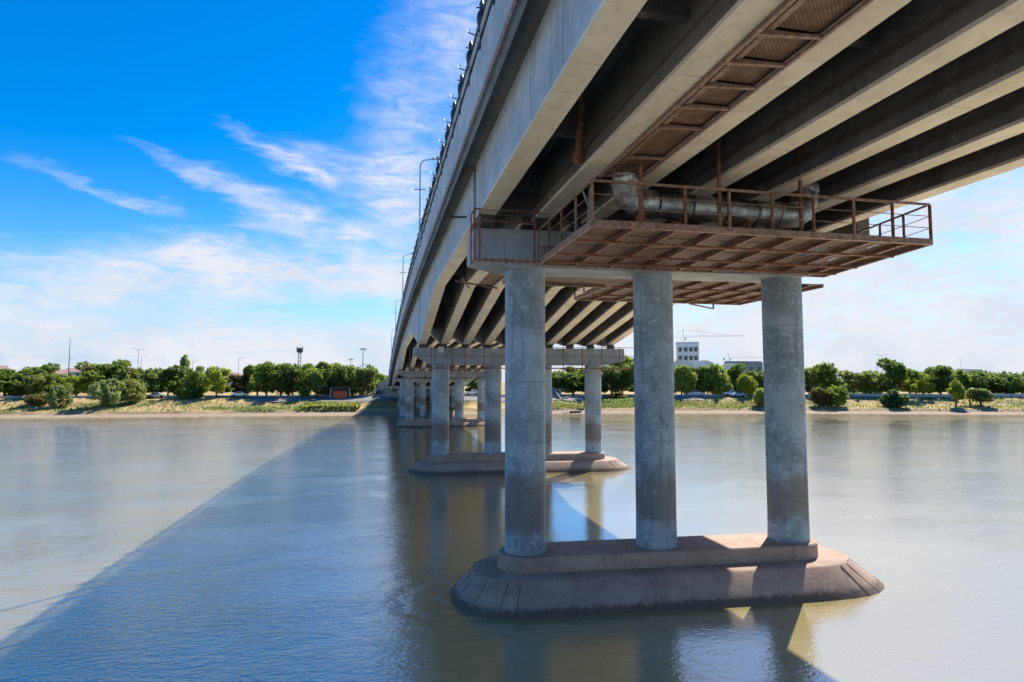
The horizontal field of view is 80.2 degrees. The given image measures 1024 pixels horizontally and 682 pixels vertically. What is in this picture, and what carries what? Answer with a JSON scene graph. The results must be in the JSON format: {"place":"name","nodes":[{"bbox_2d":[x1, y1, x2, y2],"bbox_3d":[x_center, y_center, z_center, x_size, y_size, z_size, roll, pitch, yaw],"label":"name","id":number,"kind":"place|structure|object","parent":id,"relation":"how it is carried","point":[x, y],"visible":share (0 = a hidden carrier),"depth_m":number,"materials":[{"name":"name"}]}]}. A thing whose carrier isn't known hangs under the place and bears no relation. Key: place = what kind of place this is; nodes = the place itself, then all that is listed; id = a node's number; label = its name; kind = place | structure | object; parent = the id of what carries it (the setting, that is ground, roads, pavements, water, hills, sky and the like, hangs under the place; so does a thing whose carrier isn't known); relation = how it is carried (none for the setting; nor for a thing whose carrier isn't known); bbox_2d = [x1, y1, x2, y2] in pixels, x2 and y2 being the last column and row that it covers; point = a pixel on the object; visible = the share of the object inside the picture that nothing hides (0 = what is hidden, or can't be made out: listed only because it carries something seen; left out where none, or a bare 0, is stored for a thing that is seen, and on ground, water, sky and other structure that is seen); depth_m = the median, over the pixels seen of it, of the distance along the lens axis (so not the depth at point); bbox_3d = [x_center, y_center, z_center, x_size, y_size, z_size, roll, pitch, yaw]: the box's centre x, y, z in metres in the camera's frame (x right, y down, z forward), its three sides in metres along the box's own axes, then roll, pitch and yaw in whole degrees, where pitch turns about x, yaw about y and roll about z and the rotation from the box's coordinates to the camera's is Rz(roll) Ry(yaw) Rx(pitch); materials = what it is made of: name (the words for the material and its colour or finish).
{"place":"outdoors","nodes":[
{"label":"outdoors","id":0,"kind":"place"},
{"bbox_2d":[247,395,715,401],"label":"stone slope","id":1,"kind":"structure","parent":0,"point":[328,399],"depth_m":170.64,"materials":[{"name":"grey stone"}]},
{"bbox_2d":[0,414,1023,681],"bbox_3d":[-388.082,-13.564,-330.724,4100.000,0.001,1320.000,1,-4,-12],"label":"river water","id":2,"kind":"structure","parent":0,"point":[320,548],"depth_m":30.43,"materials":[{"name":"grey liquid"}]},
{"bbox_2d":[394,377,472,415],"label":"bridge pier","id":3,"kind":"structure","parent":2,"relation":"in","point":[422,397],"depth_m":145.46,"materials":[{"name":"concrete"}]},
{"bbox_2d":[394,369,484,426],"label":"bridge pier","id":4,"kind":"structure","parent":2,"relation":"in","point":[458,419],"depth_m":114.45,"materials":[{"name":"concrete"}]},
{"bbox_2d":[396,369,501,380],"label":"cap walkway","id":5,"kind":"structure","parent":4,"relation":"on","point":[465,378],"depth_m":114.45,"materials":[{"name":"metal"}]},
{"bbox_2d":[408,344,631,474],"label":"bridge pier","id":6,"kind":"structure","parent":2,"relation":"in","point":[490,459],"depth_m":57.39,"materials":[{"name":"concrete"}]},
{"bbox_2d":[409,346,633,371],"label":"cap walkway","id":7,"kind":"structure","parent":6,"relation":"on","point":[563,368],"depth_m":57.35,"materials":[{"name":"metal"}]},
{"bbox_2d":[450,214,884,619],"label":"bridge pier","id":8,"kind":"structure","parent":2,"relation":"in","point":[529,572],"depth_m":24.10,"materials":[{"name":"concrete"}]},
{"bbox_2d":[455,208,548,288],"bbox_3d":[-0.486,-3.580,24.417,3.204,2.535,3.289,1,-4,-12],"label":"inspection cage","id":9,"kind":"object","parent":8,"relation":"attached to","point":[513,261],"visible":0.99,"depth_m":22.98,"materials":[{"name":"metal"}]},
{"bbox_2d":[502,277,823,308],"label":"maintenance platform","id":10,"kind":"structure","parent":8,"relation":"hanging from","point":[695,293],"depth_m":30.43,"materials":[{"name":"brown metal"}]},
{"bbox_2d":[388,0,1023,390],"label":"road bridge","id":11,"kind":"structure","parent":8,"relation":"on","point":[557,105],"depth_m":16.78,"materials":[{"name":"concrete"}]},
{"bbox_2d":[414,157,439,247],"bbox_3d":[-5.925,-9.950,43.477,2.205,6.680,0.280,1,-4,-12],"label":"street lamp","id":12,"kind":"object","parent":11,"relation":"attached to","point":[419,243],"visible":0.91,"depth_m":43.31,"materials":[{"name":"metal"}]},
{"bbox_2d":[478,230,558,285],"bbox_3d":[-0.218,-4.386,34.359,1.320,0.100,15.500,1,-4,-12],"label":"service catwalk","id":13,"kind":"object","parent":11,"relation":"attached to","point":[491,278],"visible":0.18,"depth_m":39.92,"materials":[{"name":"orange paint"}]},
{"bbox_2d":[537,138,932,277],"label":"maintenance platform","id":14,"kind":"structure","parent":11,"relation":"hanging from","point":[851,251],"depth_m":20.45,"materials":[{"name":"brown metal"}]},
{"bbox_2d":[610,122,819,238],"bbox_3d":[7.122,-4.900,20.504,10.335,3.153,4.169,4,-5,-43],"label":"pipe","id":15,"kind":"object","parent":14,"relation":"on","point":[702,206],"visible":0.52,"depth_m":19.87,"materials":[{"name":"metal"}]},
{"bbox_2d":[599,0,874,177],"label":"service catwalk","id":16,"kind":"object","parent":11,"relation":"attached to","point":[770,41],"visible":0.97,"depth_m":12.82,"materials":[{"name":"orange paint"}]},
{"bbox_2d":[0,382,1023,418],"bbox_3d":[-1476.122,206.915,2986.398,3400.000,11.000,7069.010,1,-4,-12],"label":"ground","id":17,"kind":"structure","parent":0,"point":[378,408],"depth_m":158.97,"materials":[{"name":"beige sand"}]},
{"bbox_2d":[0,369,34,395],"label":"broadleaf tree","id":18,"kind":"object","parent":17,"relation":"on","point":[6,385],"visible":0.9,"depth_m":166.57,"materials":[{"name":"green plant"}]},
{"bbox_2d":[6,366,46,395],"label":"tree","id":19,"kind":"object","parent":17,"relation":"on","point":[40,371],"visible":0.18,"depth_m":170.76,"materials":[{"name":"green plant"}]},
{"bbox_2d":[22,393,49,404],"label":"bush","id":20,"kind":"object","parent":17,"relation":"on","point":[38,399],"visible":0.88,"depth_m":151.51,"materials":[{"name":"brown plant"}]},
{"bbox_2d":[21,373,60,394],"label":"broadleaf tree","id":21,"kind":"object","parent":17,"relation":"on","point":[34,385],"visible":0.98,"depth_m":162.66,"materials":[{"name":"green plant"}]},
{"bbox_2d":[31,362,60,376],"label":"broadleaf tree","id":22,"kind":"object","parent":17,"relation":"on","point":[49,368],"visible":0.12,"depth_m":186.33,"materials":[{"name":"green plant"}]},
{"bbox_2d":[42,373,70,392],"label":"broadleaf tree","id":23,"kind":"object","parent":17,"relation":"on","point":[58,378],"visible":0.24,"depth_m":170.44,"materials":[{"name":"green plant"}]},
{"bbox_2d":[45,385,73,407],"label":"willow tree","id":24,"kind":"object","parent":17,"relation":"on","point":[63,392],"visible":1,"depth_m":152.16,"materials":[{"name":"green plant"}]},
{"bbox_2d":[66,368,81,375],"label":"house","id":25,"kind":"structure","parent":17,"relation":"on","point":[73,371],"depth_m":329.44,"materials":[{"name":"white tile"}]},
{"bbox_2d":[60,375,92,395],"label":"broadleaf tree","id":26,"kind":"object","parent":17,"relation":"on","point":[76,383],"visible":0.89,"depth_m":165.99,"materials":[{"name":"green plant"}]},
{"bbox_2d":[74,361,101,393],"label":"broadleaf tree","id":27,"kind":"object","parent":17,"relation":"on","point":[87,366],"visible":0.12,"depth_m":176.82,"materials":[{"name":"green plant"}]},
{"bbox_2d":[86,377,125,406],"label":"willow tree","id":28,"kind":"object","parent":17,"relation":"on","point":[108,391],"visible":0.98,"depth_m":152.62,"materials":[{"name":"green plant"}]},
{"bbox_2d":[81,358,131,380],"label":"broadleaf tree","id":29,"kind":"object","parent":17,"relation":"on","point":[106,371],"visible":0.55,"depth_m":173.44,"materials":[{"name":"green plant"}]},
{"bbox_2d":[116,366,142,382],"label":"willow tree","id":30,"kind":"object","parent":17,"relation":"on","point":[125,373],"visible":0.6,"depth_m":171.62,"materials":[{"name":"green plant"}]},
{"bbox_2d":[119,379,146,402],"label":"willow tree","id":31,"kind":"object","parent":17,"relation":"on","point":[132,386],"visible":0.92,"depth_m":157.45,"materials":[{"name":"green plant"}]},
{"bbox_2d":[139,367,165,392],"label":"broadleaf tree","id":32,"kind":"object","parent":17,"relation":"on","point":[154,382],"visible":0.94,"depth_m":169.04,"materials":[{"name":"green plant"}]},
{"bbox_2d":[146,392,165,397],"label":"parked car","id":33,"kind":"object","parent":17,"relation":"on","point":[156,394],"visible":1,"depth_m":164.99,"materials":[{"name":"silver metal"}]},
{"bbox_2d":[144,364,183,395],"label":"broadleaf tree","id":34,"kind":"object","parent":17,"relation":"on","point":[168,379],"visible":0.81,"depth_m":171.81,"materials":[{"name":"green plant"}]},
{"bbox_2d":[177,354,190,387],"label":"poplar tree","id":35,"kind":"object","parent":17,"relation":"on","point":[185,362],"visible":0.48,"depth_m":176.24,"materials":[{"name":"green plant"}]},
{"bbox_2d":[174,387,193,397],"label":"bush","id":36,"kind":"object","parent":17,"relation":"on","point":[182,392],"visible":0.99,"depth_m":165.18,"materials":[{"name":"green plant"}]},
{"bbox_2d":[0,395,386,397],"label":"retaining wall","id":37,"kind":"structure","parent":17,"relation":"on","point":[220,396],"depth_m":171.03,"materials":[{"name":"concrete"}]},
{"bbox_2d":[179,366,213,392],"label":"broadleaf tree","id":38,"kind":"object","parent":17,"relation":"on","point":[191,380],"visible":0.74,"depth_m":168.49,"materials":[{"name":"green plant"}]},
{"bbox_2d":[192,387,204,397],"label":"bush","id":39,"kind":"object","parent":17,"relation":"on","point":[197,392],"visible":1,"depth_m":166.14,"materials":[{"name":"green plant"}]},
{"bbox_2d":[203,366,231,396],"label":"broadleaf tree","id":40,"kind":"object","parent":17,"relation":"on","point":[217,375],"visible":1,"depth_m":167.55,"materials":[{"name":"green plant"}]},
{"bbox_2d":[82,384,358,392],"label":"undergrowth","id":41,"kind":"object","parent":17,"relation":"on","point":[228,388],"visible":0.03,"depth_m":225.40,"materials":[{"name":"green plant"}]},
{"bbox_2d":[224,374,249,392],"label":"broadleaf tree","id":42,"kind":"object","parent":17,"relation":"on","point":[236,384],"visible":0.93,"depth_m":172.55,"materials":[{"name":"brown plant"}]},
{"bbox_2d":[241,364,254,393],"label":"poplar tree","id":43,"kind":"object","parent":17,"relation":"on","point":[248,372],"visible":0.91,"depth_m":175.10,"materials":[{"name":"green plant"}]},
{"bbox_2d":[251,360,282,394],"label":"broadleaf tree","id":44,"kind":"object","parent":17,"relation":"on","point":[265,381],"visible":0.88,"depth_m":172.89,"materials":[{"name":"green plant"}]},
{"bbox_2d":[268,362,299,394],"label":"willow tree","id":45,"kind":"object","parent":17,"relation":"on","point":[288,393],"visible":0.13,"depth_m":176.41,"materials":[{"name":"green plant"}]},
{"bbox_2d":[271,362,309,394],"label":"broadleaf tree","id":46,"kind":"object","parent":17,"relation":"on","point":[292,374],"visible":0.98,"depth_m":172.40,"materials":[{"name":"green plant"}]},
{"bbox_2d":[297,363,327,390],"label":"broadleaf tree","id":47,"kind":"object","parent":17,"relation":"on","point":[311,366],"visible":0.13,"depth_m":182.95,"materials":[{"name":"green plant"}]},
{"bbox_2d":[298,368,335,396],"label":"willow tree","id":48,"kind":"object","parent":17,"relation":"on","point":[317,379],"visible":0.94,"depth_m":172.18,"materials":[{"name":"green plant"}]},
{"bbox_2d":[315,361,334,369],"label":"poplar tree","id":49,"kind":"object","parent":17,"relation":"on","point":[321,365],"visible":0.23,"depth_m":185.77,"materials":[{"name":"green plant"}]},
{"bbox_2d":[301,401,360,409],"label":"reed bed","id":50,"kind":"object","parent":17,"relation":"on","point":[335,405],"visible":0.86,"depth_m":157.87,"materials":[{"name":"green plant"}]},
{"bbox_2d":[322,365,351,386],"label":"broadleaf tree","id":51,"kind":"object","parent":17,"relation":"on","point":[340,372],"visible":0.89,"depth_m":174.76,"materials":[{"name":"green plant"}]},
{"bbox_2d":[330,387,350,397],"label":"kiosk","id":52,"kind":"object","parent":17,"relation":"on","point":[339,392],"visible":1,"depth_m":171.47,"materials":[{"name":"red paint"}]},
{"bbox_2d":[339,365,367,394],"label":"willow tree","id":53,"kind":"object","parent":17,"relation":"on","point":[351,369],"visible":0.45,"depth_m":180.25,"materials":[{"name":"green plant"}]},
{"bbox_2d":[350,366,376,395],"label":"willow tree","id":54,"kind":"object","parent":17,"relation":"on","point":[363,378],"visible":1,"depth_m":176.51,"materials":[{"name":"green plant"}]},
{"bbox_2d":[366,364,385,388],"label":"broadleaf tree","id":55,"kind":"object","parent":17,"relation":"on","point":[380,376],"visible":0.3,"depth_m":200.23,"materials":[{"name":"green plant"}]},
{"bbox_2d":[375,379,450,396],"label":"abutment","id":56,"kind":"object","parent":17,"relation":"on","point":[384,389],"visible":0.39,"depth_m":176.94,"materials":[{"name":"concrete"}]},
{"bbox_2d":[392,385,454,408],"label":"bridge pier","id":57,"kind":"structure","parent":17,"relation":"on","point":[417,387],"depth_m":161.20,"materials":[{"name":"concrete"}]},
{"bbox_2d":[464,377,476,391],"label":"broadleaf tree","id":58,"kind":"object","parent":17,"relation":"on","point":[472,385],"visible":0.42,"depth_m":196.92,"materials":[{"name":"green plant"}]},
{"bbox_2d":[0,396,1023,412],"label":"green grass","id":59,"kind":"structure","parent":17,"relation":"on","point":[613,402],"depth_m":162.18,"materials":[{"name":"green plant"}]},
{"bbox_2d":[552,371,572,392],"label":"broadleaf tree","id":60,"kind":"object","parent":17,"relation":"on","point":[560,377],"visible":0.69,"depth_m":188.32,"materials":[{"name":"green plant"}]},
{"bbox_2d":[554,366,584,393],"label":"broadleaf tree","id":61,"kind":"object","parent":17,"relation":"on","point":[574,371],"visible":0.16,"depth_m":194.52,"materials":[{"name":"green plant"}]},
{"bbox_2d":[569,372,607,394],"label":"broadleaf tree","id":62,"kind":"object","parent":17,"relation":"on","point":[578,385],"visible":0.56,"depth_m":187.77,"materials":[{"name":"green plant"}]},
{"bbox_2d":[464,394,753,396],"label":"retaining wall","id":63,"kind":"structure","parent":17,"relation":"on","point":[633,395],"depth_m":184.31,"materials":[{"name":"concrete"}]},
{"bbox_2d":[604,392,627,398],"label":"bush","id":64,"kind":"object","parent":17,"relation":"on","point":[616,395],"visible":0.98,"depth_m":177.72,"materials":[{"name":"green plant"}]},
{"bbox_2d":[601,365,631,393],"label":"broadleaf tree","id":65,"kind":"object","parent":17,"relation":"on","point":[612,375],"visible":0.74,"depth_m":186.96,"materials":[{"name":"green plant"}]},
{"bbox_2d":[605,355,633,392],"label":"broadleaf tree","id":66,"kind":"object","parent":17,"relation":"on","point":[627,361],"visible":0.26,"depth_m":193.08,"materials":[{"name":"green plant"}]},
{"bbox_2d":[624,362,633,388],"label":"broadleaf tree","id":67,"kind":"object","parent":17,"relation":"on","point":[631,374],"visible":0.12,"depth_m":189.87,"materials":[{"name":"green plant"}]},
{"bbox_2d":[674,360,691,369],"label":"hall","id":68,"kind":"structure","parent":17,"relation":"on","point":[680,362],"depth_m":330.17,"materials":[{"name":"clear glass"}]},
{"bbox_2d":[674,364,697,393],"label":"willow tree","id":69,"kind":"object","parent":17,"relation":"on","point":[685,379],"visible":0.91,"depth_m":185.77,"materials":[{"name":"green plant"}]},
{"bbox_2d":[685,365,713,393],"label":"willow tree","id":70,"kind":"object","parent":17,"relation":"on","point":[707,388],"visible":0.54,"depth_m":188.48,"materials":[{"name":"green plant"}]},
{"bbox_2d":[691,360,713,368],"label":"hall","id":71,"kind":"structure","parent":17,"relation":"on","point":[702,363],"depth_m":345.47,"materials":[{"name":"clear glass"}]},
{"bbox_2d":[673,330,737,341],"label":"tower crane","id":72,"kind":"object","parent":17,"relation":"on","point":[685,338],"visible":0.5,"depth_m":468.12,"materials":[{"name":"white paint"}]},
{"bbox_2d":[699,363,732,395],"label":"willow tree","id":73,"kind":"object","parent":17,"relation":"on","point":[718,378],"visible":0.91,"depth_m":186.64,"materials":[{"name":"green plant"}]},
{"bbox_2d":[727,363,746,391],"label":"broadleaf tree","id":74,"kind":"object","parent":17,"relation":"on","point":[734,372],"visible":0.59,"depth_m":193.15,"materials":[{"name":"green plant"}]},
{"bbox_2d":[724,361,762,372],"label":"hall","id":75,"kind":"structure","parent":17,"relation":"on","point":[756,366],"depth_m":417.92,"materials":[{"name":"grey glass"}]},
{"bbox_2d":[733,374,757,395],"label":"willow tree","id":76,"kind":"object","parent":17,"relation":"on","point":[743,382],"visible":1,"depth_m":183.33,"materials":[{"name":"green plant"}]},
{"bbox_2d":[745,370,763,390],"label":"broadleaf tree","id":77,"kind":"object","parent":17,"relation":"on","point":[759,377],"visible":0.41,"depth_m":191.90,"materials":[{"name":"green plant"}]},
{"bbox_2d":[753,388,763,405],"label":"bush","id":78,"kind":"object","parent":17,"relation":"on","point":[758,397],"visible":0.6,"depth_m":168.83,"materials":[{"name":"green plant"}]},
{"bbox_2d":[564,384,1019,393],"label":"undergrowth","id":79,"kind":"object","parent":17,"relation":"on","point":[614,390],"visible":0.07,"depth_m":222.60,"materials":[{"name":"green plant"}]},
{"bbox_2d":[582,368,1023,386],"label":"distant wood","id":80,"kind":"object","parent":17,"relation":"on","point":[972,371],"visible":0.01,"depth_m":305.81,"materials":[{"name":"green plant"}]},
{"bbox_2d":[804,367,822,392],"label":"broadleaf tree","id":81,"kind":"object","parent":17,"relation":"on","point":[810,383],"visible":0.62,"depth_m":186.92,"materials":[{"name":"green plant"}]},
{"bbox_2d":[809,386,832,405],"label":"bush","id":82,"kind":"object","parent":17,"relation":"on","point":[817,395],"visible":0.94,"depth_m":168.43,"materials":[{"name":"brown plant"}]},
{"bbox_2d":[808,362,840,390],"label":"broadleaf tree","id":83,"kind":"object","parent":17,"relation":"on","point":[828,377],"visible":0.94,"depth_m":183.85,"materials":[{"name":"green plant"}]},
{"bbox_2d":[825,384,848,406],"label":"bush","id":84,"kind":"object","parent":17,"relation":"on","point":[839,396],"visible":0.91,"depth_m":167.30,"materials":[{"name":"green plant"}]},
{"bbox_2d":[832,370,880,392],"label":"broadleaf tree","id":85,"kind":"object","parent":17,"relation":"on","point":[852,380],"visible":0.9,"depth_m":182.34,"materials":[{"name":"green plant"}]},
{"bbox_2d":[856,371,889,393],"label":"willow tree","id":86,"kind":"object","parent":17,"relation":"on","point":[879,388],"visible":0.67,"depth_m":182.16,"materials":[{"name":"green plant"}]},
{"bbox_2d":[877,389,909,407],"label":"bush","id":87,"kind":"object","parent":17,"relation":"on","point":[893,398],"visible":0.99,"depth_m":164.77,"materials":[{"name":"green plant"}]},
{"bbox_2d":[876,357,923,392],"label":"broadleaf tree","id":88,"kind":"object","parent":17,"relation":"on","point":[896,373],"visible":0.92,"depth_m":180.69,"materials":[{"name":"green plant"}]},
{"bbox_2d":[896,368,924,393],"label":"broadleaf tree","id":89,"kind":"object","parent":17,"relation":"on","point":[906,389],"visible":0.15,"depth_m":190.02,"materials":[{"name":"green plant"}]},
{"bbox_2d":[808,393,1023,396],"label":"retaining wall","id":90,"kind":"structure","parent":17,"relation":"on","point":[928,395],"depth_m":178.57,"materials":[{"name":"grey concrete"}]},
{"bbox_2d":[905,373,937,393],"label":"broadleaf tree","id":91,"kind":"object","parent":17,"relation":"on","point":[925,385],"visible":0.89,"depth_m":178.28,"materials":[{"name":"green plant"}]},
{"bbox_2d":[923,365,962,393],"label":"broadleaf tree","id":92,"kind":"object","parent":17,"relation":"on","point":[942,373],"visible":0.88,"depth_m":180.67,"materials":[{"name":"green plant"}]},
{"bbox_2d":[946,380,965,406],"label":"young tree","id":93,"kind":"object","parent":17,"relation":"on","point":[956,391],"visible":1,"depth_m":163.88,"materials":[{"name":"green plant"}]},
{"bbox_2d":[945,369,976,392],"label":"willow tree","id":94,"kind":"object","parent":17,"relation":"on","point":[961,372],"visible":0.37,"depth_m":182.47,"materials":[{"name":"green plant"}]},
{"bbox_2d":[962,388,981,405],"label":"young tree","id":95,"kind":"object","parent":17,"relation":"on","point":[970,393],"visible":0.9,"depth_m":165.77,"materials":[{"name":"green plant"}]},
{"bbox_2d":[962,372,1000,391],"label":"broadleaf tree","id":96,"kind":"object","parent":17,"relation":"on","point":[986,383],"visible":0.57,"depth_m":180.16,"materials":[{"name":"green plant"}]},
{"bbox_2d":[974,388,995,405],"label":"young tree","id":97,"kind":"object","parent":17,"relation":"on","point":[984,394],"visible":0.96,"depth_m":164.12,"materials":[{"name":"green plant"}]},
{"bbox_2d":[981,373,1001,393],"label":"poplar tree","id":98,"kind":"object","parent":17,"relation":"on","point":[991,375],"visible":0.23,"depth_m":183.68,"materials":[{"name":"green plant"}]},
{"bbox_2d":[991,373,1023,393],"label":"willow tree","id":99,"kind":"object","parent":17,"relation":"on","point":[1009,384],"visible":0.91,"depth_m":178.67,"materials":[{"name":"green plant"}]},
{"bbox_2d":[0,0,1023,381],"label":"sky","id":100,"kind":"structure","parent":0,"point":[215,183],"materials":[{"name":"blue"}]},
{"bbox_2d":[676,342,698,364],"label":"apartment block","id":101,"kind":"structure","parent":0,"point":[688,352],"depth_m":430.23,"materials":[{"name":"white concrete"}]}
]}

